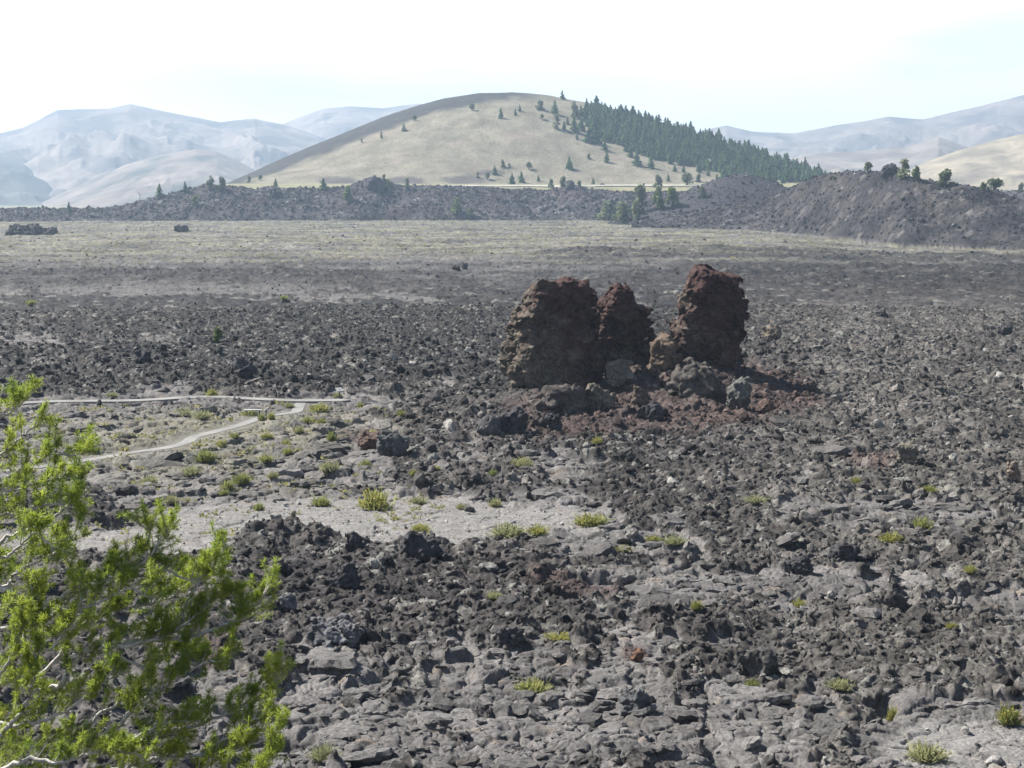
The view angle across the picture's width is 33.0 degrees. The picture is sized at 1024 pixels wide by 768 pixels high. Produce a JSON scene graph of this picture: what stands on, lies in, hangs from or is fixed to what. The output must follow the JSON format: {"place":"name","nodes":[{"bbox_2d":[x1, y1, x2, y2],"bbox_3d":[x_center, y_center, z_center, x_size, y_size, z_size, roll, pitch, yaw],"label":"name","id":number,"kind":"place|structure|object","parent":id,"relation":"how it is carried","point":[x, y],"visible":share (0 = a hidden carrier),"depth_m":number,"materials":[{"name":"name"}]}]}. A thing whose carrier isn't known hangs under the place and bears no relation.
{"place":"outdoors","nodes":[
{"label":"outdoors","id":0,"kind":"place"},
{"bbox_2d":[0,153,52,205],"bbox_3d":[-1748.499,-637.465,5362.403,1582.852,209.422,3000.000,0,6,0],"label":"mountain","id":1,"kind":"structure","parent":0,"point":[21,184],"depth_m":4578.67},
{"bbox_2d":[39,149,255,206],"bbox_3d":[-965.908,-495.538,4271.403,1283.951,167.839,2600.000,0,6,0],"label":"mountain","id":2,"kind":"structure","parent":0,"point":[145,178],"depth_m":3819.69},
{"bbox_2d":[2,403,305,471],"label":"path","id":3,"kind":"structure","parent":0,"point":[298,408],"depth_m":155.09,"materials":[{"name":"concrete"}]},
{"bbox_2d":[0,104,327,196],"bbox_3d":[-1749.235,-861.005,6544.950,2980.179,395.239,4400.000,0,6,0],"label":"mountain","id":4,"kind":"structure","parent":0,"point":[61,151],"depth_m":5669.31,"materials":[{"name":"stone"}]},
{"bbox_2d":[23,396,349,404],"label":"path","id":5,"kind":"structure","parent":0,"point":[178,398],"depth_m":183.79,"materials":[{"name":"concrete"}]},
{"bbox_2d":[283,103,420,138],"bbox_3d":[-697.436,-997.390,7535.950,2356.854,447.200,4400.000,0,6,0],"label":"mountain","id":6,"kind":"structure","parent":0,"point":[327,123],"depth_m":7169.70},
{"bbox_2d":[0,183,1023,767],"bbox_3d":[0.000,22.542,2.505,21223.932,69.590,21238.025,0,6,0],"label":"ground","id":7,"kind":"structure","parent":0,"point":[172,289],"depth_m":130.34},
{"bbox_2d":[5,223,43,235],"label":"lava boulder","id":8,"kind":"object","parent":7,"relation":"on","point":[29,229],"visible":0.89,"depth_m":877.70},
{"bbox_2d":[42,227,57,234],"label":"lava boulder","id":9,"kind":"object","parent":7,"relation":"on","point":[50,231],"visible":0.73,"depth_m":878.04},
{"bbox_2d":[134,347,151,363],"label":"lava boulder","id":10,"kind":"object","parent":7,"relation":"on","point":[143,355],"visible":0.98,"depth_m":214.54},
{"bbox_2d":[0,373,296,767],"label":"limber pine","id":11,"kind":"object","parent":7,"relation":"on","point":[22,622],"visible":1,"depth_m":15.49,"materials":[{"name":"green plant"}]},
{"bbox_2d":[139,474,159,482],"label":"desert shrub","id":12,"kind":"object","parent":7,"relation":"on","point":[152,479],"visible":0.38,"depth_m":131.11,"materials":[{"name":"green plant"}]},
{"bbox_2d":[161,492,180,503],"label":"desert shrub","id":13,"kind":"object","parent":7,"relation":"on","point":[169,499],"visible":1,"depth_m":122.65,"materials":[{"name":"green plant"}]},
{"bbox_2d":[174,224,188,231],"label":"lava boulder","id":14,"kind":"object","parent":7,"relation":"on","point":[180,228],"visible":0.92,"depth_m":944.04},
{"bbox_2d":[180,465,203,475],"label":"desert shrub","id":15,"kind":"object","parent":7,"relation":"on","point":[189,471],"visible":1,"depth_m":134.55,"materials":[{"name":"green plant"}]},
{"bbox_2d":[188,409,212,419],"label":"desert shrub","id":16,"kind":"object","parent":7,"relation":"on","point":[205,415],"visible":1,"depth_m":167.16,"materials":[{"name":"green plant"}]},
{"bbox_2d":[190,447,221,462],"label":"desert shrub","id":17,"kind":"object","parent":7,"relation":"on","point":[205,457],"visible":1,"depth_m":139.26,"materials":[{"name":"green plant"}]},
{"bbox_2d":[214,326,222,341],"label":"green tree","id":18,"kind":"object","parent":7,"relation":"on","point":[218,334],"visible":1,"depth_m":251.68,"materials":[{"name":"green plant"}]},
{"bbox_2d":[0,400,444,543],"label":"grass","id":19,"kind":"structure","parent":7,"relation":"on","point":[199,443],"depth_m":138.98,"materials":[{"name":"plant"}]},
{"bbox_2d":[218,479,235,490],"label":"desert shrub","id":20,"kind":"object","parent":7,"relation":"on","point":[227,485],"visible":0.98,"depth_m":128.17,"materials":[{"name":"green plant"}]},
{"bbox_2d":[228,471,252,484],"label":"desert shrub","id":21,"kind":"object","parent":7,"relation":"on","point":[241,479],"visible":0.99,"depth_m":129.62,"materials":[{"name":"green plant"}]},
{"bbox_2d":[230,356,257,377],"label":"lava boulder","id":22,"kind":"object","parent":7,"relation":"on","point":[241,366],"visible":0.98,"depth_m":199.28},
{"bbox_2d":[260,453,274,462],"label":"desert shrub","id":23,"kind":"object","parent":7,"relation":"on","point":[265,458],"visible":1,"depth_m":138.58,"materials":[{"name":"green plant"}]},
{"bbox_2d":[276,593,296,611],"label":"lava boulder","id":24,"kind":"object","parent":7,"relation":"on","point":[287,601],"visible":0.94,"depth_m":90.65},
{"bbox_2d":[308,494,331,506],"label":"desert shrub","id":25,"kind":"object","parent":7,"relation":"on","point":[321,501],"visible":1,"depth_m":121.91,"materials":[{"name":"green plant"}]},
{"bbox_2d":[309,401,332,411],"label":"desert shrub","id":26,"kind":"object","parent":7,"relation":"on","point":[320,408],"visible":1,"depth_m":172.68,"materials":[{"name":"green plant"}]},
{"bbox_2d":[307,741,340,762],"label":"desert shrub","id":27,"kind":"object","parent":7,"relation":"on","point":[323,752],"visible":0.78,"depth_m":66.55,"materials":[{"name":"green plant"}]},
{"bbox_2d":[318,458,344,471],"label":"desert shrub","id":28,"kind":"object","parent":7,"relation":"on","point":[328,467],"visible":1,"depth_m":134.63,"materials":[{"name":"green plant"}]},
{"bbox_2d":[306,613,364,648],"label":"lava boulder","id":29,"kind":"object","parent":7,"relation":"on","point":[343,629],"visible":0.98,"depth_m":82.90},
{"bbox_2d":[329,560,361,590],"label":"lava boulder","id":30,"kind":"object","parent":7,"relation":"on","point":[345,576],"visible":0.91,"depth_m":95.04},
{"bbox_2d":[345,531,366,550],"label":"lava boulder","id":31,"kind":"object","parent":7,"relation":"on","point":[355,540],"visible":1,"depth_m":103.44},
{"bbox_2d":[357,430,380,449],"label":"lava boulder","id":32,"kind":"object","parent":7,"relation":"on","point":[367,440],"visible":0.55,"depth_m":146.62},
{"bbox_2d":[356,487,396,511],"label":"desert shrub","id":33,"kind":"object","parent":7,"relation":"on","point":[377,501],"visible":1,"depth_m":120.46,"materials":[{"name":"green plant"}]},
{"bbox_2d":[376,429,409,455],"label":"lava boulder","id":34,"kind":"object","parent":7,"relation":"on","point":[392,442],"visible":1,"depth_m":141.51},
{"bbox_2d":[406,496,431,504],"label":"desert shrub","id":35,"kind":"object","parent":7,"relation":"on","point":[418,500],"visible":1,"depth_m":123.11,"materials":[{"name":"green plant"}]},
{"bbox_2d":[409,522,431,531],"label":"desert shrub","id":36,"kind":"object","parent":7,"relation":"on","point":[419,527],"visible":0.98,"depth_m":112.60,"materials":[{"name":"green plant"}]},
{"bbox_2d":[397,530,446,561],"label":"lava boulder","id":37,"kind":"object","parent":7,"relation":"on","point":[422,546],"visible":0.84,"depth_m":100.75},
{"bbox_2d":[475,415,501,434],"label":"lava boulder","id":38,"kind":"object","parent":7,"relation":"on","point":[489,424],"visible":0.98,"depth_m":153.60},
{"bbox_2d":[488,496,503,506],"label":"desert shrub","id":39,"kind":"object","parent":7,"relation":"on","point":[493,503],"visible":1,"depth_m":121.92,"materials":[{"name":"green plant"}]},
{"bbox_2d":[486,590,505,598],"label":"desert shrub","id":40,"kind":"object","parent":7,"relation":"on","point":[494,595],"visible":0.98,"depth_m":92.38,"materials":[{"name":"green plant"}]},
{"bbox_2d":[0,443,994,767],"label":"rubble","id":41,"kind":"object","parent":7,"relation":"on","point":[336,661],"visible":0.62,"depth_m":79.00,"materials":[{"name":"stone"}]},
{"bbox_2d":[0,219,1011,265],"bbox_3d":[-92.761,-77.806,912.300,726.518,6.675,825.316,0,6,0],"label":"grass","id":42,"kind":"structure","parent":7,"relation":"on","point":[376,237],"depth_m":798.21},
{"bbox_2d":[481,521,532,537],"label":"desert shrub","id":43,"kind":"object","parent":7,"relation":"on","point":[508,531],"visible":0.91,"depth_m":110.75,"materials":[{"name":"green plant"}]},
{"bbox_2d":[495,626,524,647],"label":"lava boulder","id":44,"kind":"object","parent":7,"relation":"on","point":[512,636],"visible":1,"depth_m":82.58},
{"bbox_2d":[0,344,1023,767],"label":"rubble","id":45,"kind":"object","parent":7,"relation":"on","point":[524,706],"visible":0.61,"depth_m":94.46,"materials":[{"name":"stone"}]},
{"bbox_2d":[0,302,1023,767],"bbox_3d":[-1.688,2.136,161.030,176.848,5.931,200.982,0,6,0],"label":"rubble","id":46,"kind":"object","parent":7,"relation":"on","point":[550,586],"visible":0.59,"depth_m":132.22,"materials":[{"name":"stone"}]},
{"bbox_2d":[0,173,1023,310],"bbox_3d":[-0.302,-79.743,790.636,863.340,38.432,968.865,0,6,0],"label":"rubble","id":47,"kind":"object","parent":7,"relation":"on","point":[645,260],"visible":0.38,"depth_m":506.62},
{"bbox_2d":[497,406,528,434],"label":"lava boulder","id":48,"kind":"object","parent":7,"relation":"on","point":[514,419],"visible":0.87,"depth_m":154.23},
{"bbox_2d":[508,455,534,466],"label":"desert shrub","id":49,"kind":"object","parent":7,"relation":"on","point":[525,461],"visible":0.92,"depth_m":136.47,"materials":[{"name":"green plant"}]},
{"bbox_2d":[506,676,560,692],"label":"desert shrub","id":50,"kind":"object","parent":7,"relation":"on","point":[535,685],"visible":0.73,"depth_m":77.05,"materials":[{"name":"green plant"}]},
{"bbox_2d":[527,411,546,425],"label":"lava boulder","id":51,"kind":"object","parent":7,"relation":"on","point":[536,418],"visible":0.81,"depth_m":158.37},
{"bbox_2d":[525,523,550,535],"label":"desert shrub","id":52,"kind":"object","parent":7,"relation":"on","point":[537,530],"visible":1,"depth_m":111.47,"materials":[{"name":"green plant"}]},
{"bbox_2d":[499,276,606,389],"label":"lava monolith","id":53,"kind":"object","parent":7,"relation":"on","point":[552,336],"visible":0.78,"depth_m":180.31,"materials":[{"name":"stone"}]},
{"bbox_2d":[544,411,562,431],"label":"lava boulder","id":54,"kind":"object","parent":7,"relation":"on","point":[552,420],"visible":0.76,"depth_m":156.45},
{"bbox_2d":[540,631,569,640],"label":"desert shrub","id":55,"kind":"object","parent":7,"relation":"on","point":[562,636],"visible":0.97,"depth_m":84.46,"materials":[{"name":"green plant"}]},
{"bbox_2d":[535,383,589,413],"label":"lava boulder","id":56,"kind":"object","parent":7,"relation":"on","point":[566,398],"visible":0.94,"depth_m":166.50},
{"bbox_2d":[568,512,611,526],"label":"desert shrub","id":57,"kind":"object","parent":7,"relation":"on","point":[587,520],"visible":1,"depth_m":114.60,"materials":[{"name":"green plant"}]},
{"bbox_2d":[585,383,615,408],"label":"lava boulder","id":58,"kind":"object","parent":7,"relation":"on","point":[595,395],"visible":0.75,"depth_m":167.95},
{"bbox_2d":[605,359,637,386],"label":"lava boulder","id":59,"kind":"object","parent":7,"relation":"on","point":[619,373],"visible":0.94,"depth_m":178.47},
{"bbox_2d":[590,282,656,375],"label":"lava monolith","id":60,"kind":"object","parent":7,"relation":"on","point":[625,329],"visible":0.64,"depth_m":186.62,"materials":[{"name":"stone"}]},
{"bbox_2d":[618,687,651,716],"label":"lava boulder","id":61,"kind":"object","parent":7,"relation":"on","point":[638,699],"visible":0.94,"depth_m":71.82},
{"bbox_2d":[630,648,643,662],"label":"lava boulder","id":62,"kind":"object","parent":7,"relation":"on","point":[637,656],"visible":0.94,"depth_m":80.14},
{"bbox_2d":[630,385,650,405],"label":"lava boulder","id":63,"kind":"object","parent":7,"relation":"on","point":[639,396],"visible":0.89,"depth_m":170.69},
{"bbox_2d":[635,401,664,421],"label":"lava boulder","id":64,"kind":"object","parent":7,"relation":"on","point":[651,411],"visible":0.91,"depth_m":163.92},
{"bbox_2d":[646,331,682,371],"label":"lava boulder","id":65,"kind":"object","parent":7,"relation":"on","point":[664,346],"visible":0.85,"depth_m":182.11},
{"bbox_2d":[661,532,689,545],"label":"desert shrub","id":66,"kind":"object","parent":7,"relation":"on","point":[671,540],"visible":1,"depth_m":104.86,"materials":[{"name":"green plant"}]},
{"bbox_2d":[681,172,694,184],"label":"rounded tree","id":67,"kind":"object","parent":7,"relation":"on","point":[686,178],"visible":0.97,"depth_m":1497.32,"materials":[{"name":"green plant"}]},
{"bbox_2d":[666,357,725,398],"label":"lava boulder","id":68,"kind":"object","parent":7,"relation":"on","point":[693,376],"visible":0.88,"depth_m":173.75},
{"bbox_2d":[690,600,703,609],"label":"desert shrub","id":69,"kind":"object","parent":7,"relation":"on","point":[695,605],"visible":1,"depth_m":88.70,"materials":[{"name":"green plant"}]},
{"bbox_2d":[666,264,749,370],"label":"lava monolith","id":70,"kind":"object","parent":7,"relation":"on","point":[708,324],"visible":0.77,"depth_m":183.97,"materials":[{"name":"stone"}]},
{"bbox_2d":[726,376,753,409],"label":"lava boulder","id":71,"kind":"object","parent":7,"relation":"on","point":[739,390],"visible":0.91,"depth_m":169.98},
{"bbox_2d":[744,494,770,502],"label":"desert shrub","id":72,"kind":"object","parent":7,"relation":"on","point":[757,499],"visible":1,"depth_m":120.09,"materials":[{"name":"green plant"}]},
{"bbox_2d":[736,647,781,676],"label":"lava boulder","id":73,"kind":"object","parent":7,"relation":"on","point":[755,661],"visible":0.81,"depth_m":77.47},
{"bbox_2d":[755,395,779,414],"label":"lava boulder","id":74,"kind":"object","parent":7,"relation":"on","point":[765,405],"visible":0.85,"depth_m":168.37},
{"bbox_2d":[761,320,784,339],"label":"lava boulder","id":75,"kind":"object","parent":7,"relation":"on","point":[773,332],"visible":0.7,"depth_m":255.92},
{"bbox_2d":[788,549,813,574],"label":"lava boulder","id":76,"kind":"object","parent":7,"relation":"on","point":[800,563],"visible":0.82,"depth_m":98.28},
{"bbox_2d":[823,677,855,690],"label":"desert shrub","id":77,"kind":"object","parent":7,"relation":"on","point":[841,684],"visible":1,"depth_m":74.89,"materials":[{"name":"green plant"}]},
{"bbox_2d":[827,542,861,561],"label":"lava boulder","id":78,"kind":"object","parent":7,"relation":"on","point":[848,552],"visible":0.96,"depth_m":102.29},
{"bbox_2d":[875,530,904,542],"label":"desert shrub","id":79,"kind":"object","parent":7,"relation":"on","point":[887,537],"visible":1,"depth_m":106.64,"materials":[{"name":"green plant"}]},
{"bbox_2d":[883,705,897,720],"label":"desert shrub","id":80,"kind":"object","parent":7,"relation":"on","point":[893,712],"visible":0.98,"depth_m":73.21,"materials":[{"name":"green plant"}]},
{"bbox_2d":[896,438,918,464],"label":"lava boulder","id":81,"kind":"object","parent":7,"relation":"on","point":[907,452],"visible":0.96,"depth_m":136.89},
{"bbox_2d":[906,515,932,528],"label":"desert shrub","id":82,"kind":"object","parent":7,"relation":"on","point":[923,523],"visible":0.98,"depth_m":111.43,"materials":[{"name":"green plant"}]},
{"bbox_2d":[902,736,954,763],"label":"desert shrub","id":83,"kind":"object","parent":7,"relation":"on","point":[921,753],"visible":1,"depth_m":66.63,"materials":[{"name":"green plant"}]},
{"bbox_2d":[997,323,1012,334],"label":"lava boulder","id":84,"kind":"object","parent":7,"relation":"on","point":[1005,329],"visible":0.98,"depth_m":259.03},
{"bbox_2d":[992,702,1023,725],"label":"desert shrub","id":85,"kind":"object","parent":7,"relation":"on","point":[1006,716],"visible":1,"depth_m":71.13,"materials":[{"name":"green plant"}]},
{"bbox_2d":[1006,460,1020,482],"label":"lava boulder","id":86,"kind":"object","parent":7,"relation":"on","point":[1013,471],"visible":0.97,"depth_m":128.53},
{"bbox_2d":[0,170,1023,248],"bbox_3d":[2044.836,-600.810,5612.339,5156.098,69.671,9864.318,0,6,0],"label":"ridge","id":87,"kind":"structure","parent":0,"point":[870,197],"depth_m":1060.45,"materials":[{"name":"stone"}]},
{"bbox_2d":[267,187,281,198],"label":"lava boulder","id":88,"kind":"object","parent":87,"relation":"on","point":[275,193],"visible":1,"depth_m":1353.32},
{"bbox_2d":[343,185,353,202],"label":"green tree","id":89,"kind":"object","parent":87,"relation":"on","point":[347,195],"visible":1,"depth_m":1341.94,"materials":[{"name":"green plant"}]},
{"bbox_2d":[364,176,386,190],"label":"lava boulder","id":90,"kind":"object","parent":87,"relation":"on","point":[374,183],"visible":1,"depth_m":1357.13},
{"bbox_2d":[450,197,461,212],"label":"green tree","id":91,"kind":"object","parent":87,"relation":"on","point":[456,203],"visible":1,"depth_m":1330.93,"materials":[{"name":"green plant"}]},
{"bbox_2d":[0,169,1023,248],"bbox_3d":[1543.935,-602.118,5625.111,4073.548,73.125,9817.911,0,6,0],"label":"rubble","id":92,"kind":"object","parent":87,"relation":"on","point":[333,188],"visible":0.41,"depth_m":1318.53,"materials":[{"name":"stone"}]},
{"bbox_2d":[594,200,617,219],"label":"slender tree","id":93,"kind":"object","parent":87,"relation":"on","point":[608,209],"visible":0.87,"depth_m":1316.84,"materials":[{"name":"green plant"}]},
{"bbox_2d":[612,201,631,222],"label":"slender tree","id":94,"kind":"object","parent":87,"relation":"on","point":[622,212],"visible":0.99,"depth_m":1149.81,"materials":[{"name":"green plant"}]},
{"bbox_2d":[630,199,638,219],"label":"slender tree","id":95,"kind":"object","parent":87,"relation":"on","point":[635,212],"visible":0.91,"depth_m":1143.00,"materials":[{"name":"green plant"}]},
{"bbox_2d":[634,183,647,213],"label":"slender tree","id":96,"kind":"object","parent":87,"relation":"on","point":[640,190],"visible":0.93,"depth_m":1153.58,"materials":[{"name":"green plant"}]},
{"bbox_2d":[652,185,664,209],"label":"green tree","id":97,"kind":"object","parent":87,"relation":"on","point":[657,199],"visible":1,"depth_m":1144.35,"materials":[{"name":"green plant"}]},
{"bbox_2d":[665,186,681,207],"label":"green tree","id":98,"kind":"object","parent":87,"relation":"on","point":[672,195],"visible":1,"depth_m":1140.55,"materials":[{"name":"green plant"}]},
{"bbox_2d":[879,163,899,177],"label":"lava boulder","id":99,"kind":"object","parent":87,"relation":"on","point":[887,170],"visible":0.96,"depth_m":875.01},
{"bbox_2d":[897,158,910,178],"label":"slender tree","id":100,"kind":"object","parent":87,"relation":"on","point":[902,172],"visible":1,"depth_m":860.49,"materials":[{"name":"green plant"}]},
{"bbox_2d":[911,165,920,180],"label":"green tree","id":101,"kind":"object","parent":87,"relation":"on","point":[915,174],"visible":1,"depth_m":854.71,"materials":[{"name":"green plant"}]},
{"bbox_2d":[934,168,955,185],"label":"rounded tree","id":102,"kind":"object","parent":87,"relation":"on","point":[944,177],"visible":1,"depth_m":848.71,"materials":[{"name":"green plant"}]},
{"bbox_2d":[986,178,1004,189],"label":"rounded tree","id":103,"kind":"object","parent":87,"relation":"on","point":[995,183],"visible":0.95,"depth_m":857.75,"materials":[{"name":"green plant"}]},
{"bbox_2d":[0,0,1023,132],"label":"sky","id":104,"kind":"structure","parent":0,"point":[781,66],"materials":[{"name":"white"}]},
{"bbox_2d":[226,92,805,183],"bbox_3d":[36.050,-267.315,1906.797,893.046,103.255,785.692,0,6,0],"label":"hill","id":105,"kind":"structure","parent":0,"point":[454,140],"depth_m":1654.09,"materials":[{"name":"plant"}]},
{"bbox_2d":[569,116,579,132],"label":"conifer tree","id":106,"kind":"object","parent":105,"relation":"on","point":[574,127],"visible":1,"depth_m":1690.34,"materials":[{"name":"green plant"}]},
{"bbox_2d":[570,101,580,116],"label":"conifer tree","id":107,"kind":"object","parent":105,"relation":"on","point":[574,108],"visible":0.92,"depth_m":1737.28,"materials":[{"name":"green plant"}]},
{"bbox_2d":[587,101,831,180],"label":"forest","id":108,"kind":"object","parent":105,"relation":"on","point":[731,169],"visible":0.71,"depth_m":1685.74,"materials":[{"name":"green plant"}]},
{"bbox_2d":[441,184,699,186],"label":"road","id":109,"kind":"structure","parent":0,"point":[576,184],"depth_m":1490.52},
{"bbox_2d":[696,95,1023,158],"bbox_3d":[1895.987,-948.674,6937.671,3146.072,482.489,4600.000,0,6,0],"label":"mountain","id":110,"kind":"structure","parent":0,"point":[973,126],"depth_m":6337.27,"materials":[{"name":"stone"}]},
{"bbox_2d":[790,137,967,172],"bbox_3d":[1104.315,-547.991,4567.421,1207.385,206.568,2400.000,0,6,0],"label":"mountain","id":111,"kind":"structure","parent":0,"point":[915,154],"depth_m":4370.48,"materials":[{"name":"stone"}]},
{"bbox_2d":[907,134,1023,190],"bbox_3d":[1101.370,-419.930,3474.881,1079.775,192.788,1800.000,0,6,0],"label":"mountain","id":112,"kind":"structure","parent":0,"point":[979,164],"depth_m":3226.51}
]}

